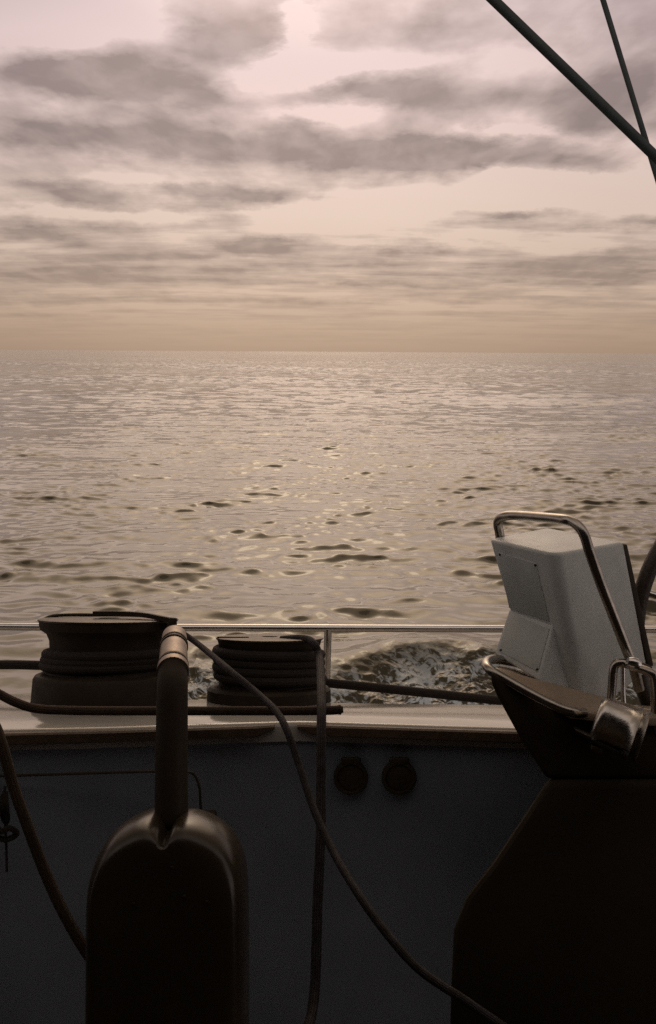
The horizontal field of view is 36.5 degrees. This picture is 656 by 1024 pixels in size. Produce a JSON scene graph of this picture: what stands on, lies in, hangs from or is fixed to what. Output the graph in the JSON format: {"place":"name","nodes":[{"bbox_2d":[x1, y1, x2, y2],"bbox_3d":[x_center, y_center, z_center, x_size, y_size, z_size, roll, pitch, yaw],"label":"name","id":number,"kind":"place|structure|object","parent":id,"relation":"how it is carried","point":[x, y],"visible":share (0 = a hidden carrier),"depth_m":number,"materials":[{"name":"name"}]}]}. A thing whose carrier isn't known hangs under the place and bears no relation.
{"place":"outdoors","nodes":[
{"label":"outdoors","id":0,"kind":"place"},
{"bbox_2d":[0,350,655,704],"bbox_3d":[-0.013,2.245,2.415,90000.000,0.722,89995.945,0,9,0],"label":"sea water","id":1,"kind":"structure","parent":0,"point":[264,487],"depth_m":18.91,"materials":[{"name":"grey liquid"}]},
{"bbox_2d":[0,694,550,1023],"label":"sailing yacht","id":2,"kind":"object","parent":1,"relation":"on","point":[428,806],"visible":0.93,"depth_m":1.79,"materials":[{"name":"white plastic"}]},
{"bbox_2d":[0,786,19,871],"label":"cord bundle","id":3,"kind":"object","parent":2,"relation":"hanging from","point":[4,811],"visible":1,"depth_m":1.67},
{"bbox_2d":[0,724,85,961],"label":"hanging rope","id":4,"kind":"object","parent":2,"relation":"hanging from","point":[74,932],"visible":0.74,"depth_m":1.47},
{"bbox_2d":[0,648,159,674],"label":"sheet rope","id":5,"kind":"object","parent":2,"relation":"on","point":[87,663],"visible":0.73,"depth_m":1.98,"materials":[{"name":"black fabric"}]},
{"bbox_2d":[0,770,202,809],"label":"cable","id":6,"kind":"object","parent":2,"relation":"attached to","point":[114,772],"visible":0.8,"depth_m":1.70,"materials":[{"name":"black plastic"}]},
{"bbox_2d":[30,611,177,705],"bbox_3d":[-0.461,0.302,2.095,0.314,0.188,0.311,0,-3,0],"label":"winch","id":7,"kind":"object","parent":2,"relation":"on","point":[104,631],"visible":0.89,"depth_m":1.98,"materials":[{"name":"black metal"}]},
{"bbox_2d":[165,622,506,1023],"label":"hanging rope","id":8,"kind":"object","parent":7,"relation":"hanging from","point":[410,961],"visible":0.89,"depth_m":1.46,"materials":[{"name":"black fabric"}]},
{"bbox_2d":[85,625,248,1023],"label":"hooded pedestal","id":9,"kind":"object","parent":2,"relation":"on","point":[167,922],"visible":1,"depth_m":1.35,"materials":[{"name":"black plastic"}]},
{"bbox_2d":[0,689,342,715],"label":"mooring rope","id":10,"kind":"object","parent":2,"relation":"on","point":[11,700],"visible":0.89,"depth_m":1.71,"materials":[{"name":"black fabric"}]},
{"bbox_2d":[207,634,330,705],"bbox_3d":[-0.126,0.336,2.144,0.266,0.139,0.266,0,-3,0],"label":"winch","id":11,"kind":"object","parent":2,"relation":"on","point":[220,693],"visible":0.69,"depth_m":2.04,"materials":[{"name":"black metal"}]},
{"bbox_2d":[280,635,325,1023],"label":"hanging rope","id":12,"kind":"object","parent":11,"relation":"hanging from","point":[316,950],"visible":0.91,"depth_m":1.56,"materials":[{"name":"black fabric"}]},
{"bbox_2d":[212,644,501,704],"bbox_3d":[0.906,0.455,2.228,2.317,0.387,0.249,0,9,-4],"label":"sheet rope","id":13,"kind":"object","parent":11,"relation":"attached to","point":[274,669],"visible":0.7,"depth_m":2.05,"materials":[{"name":"black fabric"}]},
{"bbox_2d":[0,623,655,677],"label":"guard rail","id":14,"kind":"object","parent":2,"relation":"on","point":[327,629],"visible":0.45,"depth_m":2.48,"materials":[{"name":"metal"}]},
{"bbox_2d":[450,655,655,1023],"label":"helm console","id":15,"kind":"object","parent":2,"relation":"attached to","point":[556,922],"visible":0.86,"depth_m":1.44,"materials":[{"name":"paint"}]},
{"bbox_2d":[493,511,643,692],"bbox_3d":[0.358,0.128,1.576,0.080,0.267,0.292,-8,12,-41],"label":"grab rail","id":16,"kind":"object","parent":15,"relation":"on","point":[578,526],"visible":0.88,"depth_m":1.49,"materials":[{"name":"metal"}]},
{"bbox_2d":[491,528,652,697],"bbox_3d":[0.385,0.167,1.640,0.255,0.237,0.210,-7,12,-39],"label":"instrument pod","id":17,"kind":"object","parent":15,"relation":"on","point":[558,629],"visible":0.87,"depth_m":1.57,"materials":[{"name":"plastic"}]},
{"bbox_2d":[572,698,650,762],"bbox_3d":[0.402,0.310,1.418,0.109,0.087,0.082,3,10,16],"label":"engine control","id":18,"kind":"object","parent":15,"relation":"attached to","point":[617,729],"visible":1,"depth_m":1.39,"materials":[{"name":"silver metal"}]},
{"bbox_2d":[607,657,655,732],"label":"tube bracket","id":19,"kind":"object","parent":15,"relation":"attached to","point":[634,664],"visible":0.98,"depth_m":1.48,"materials":[{"name":"metal"}]},
{"bbox_2d":[636,540,655,705],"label":"steering wheel","id":20,"kind":"object","parent":15,"relation":"attached to","point":[646,578],"visible":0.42,"depth_m":1.70,"materials":[{"name":"metal"}]},
{"bbox_2d":[486,0,655,163],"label":"backstay","id":21,"kind":"object","parent":2,"relation":"attached to","point":[577,81],"visible":1,"depth_m":2.36,"materials":[{"name":"black metal"}]},
{"bbox_2d":[600,0,655,182],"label":"backstay","id":22,"kind":"object","parent":2,"relation":"attached to","point":[623,67],"visible":1,"depth_m":2.82,"materials":[{"name":"black metal"}]},
{"bbox_2d":[0,0,655,353],"label":"sky","id":23,"kind":"structure","parent":0,"point":[176,175],"materials":[{"name":"grey"}]}
]}

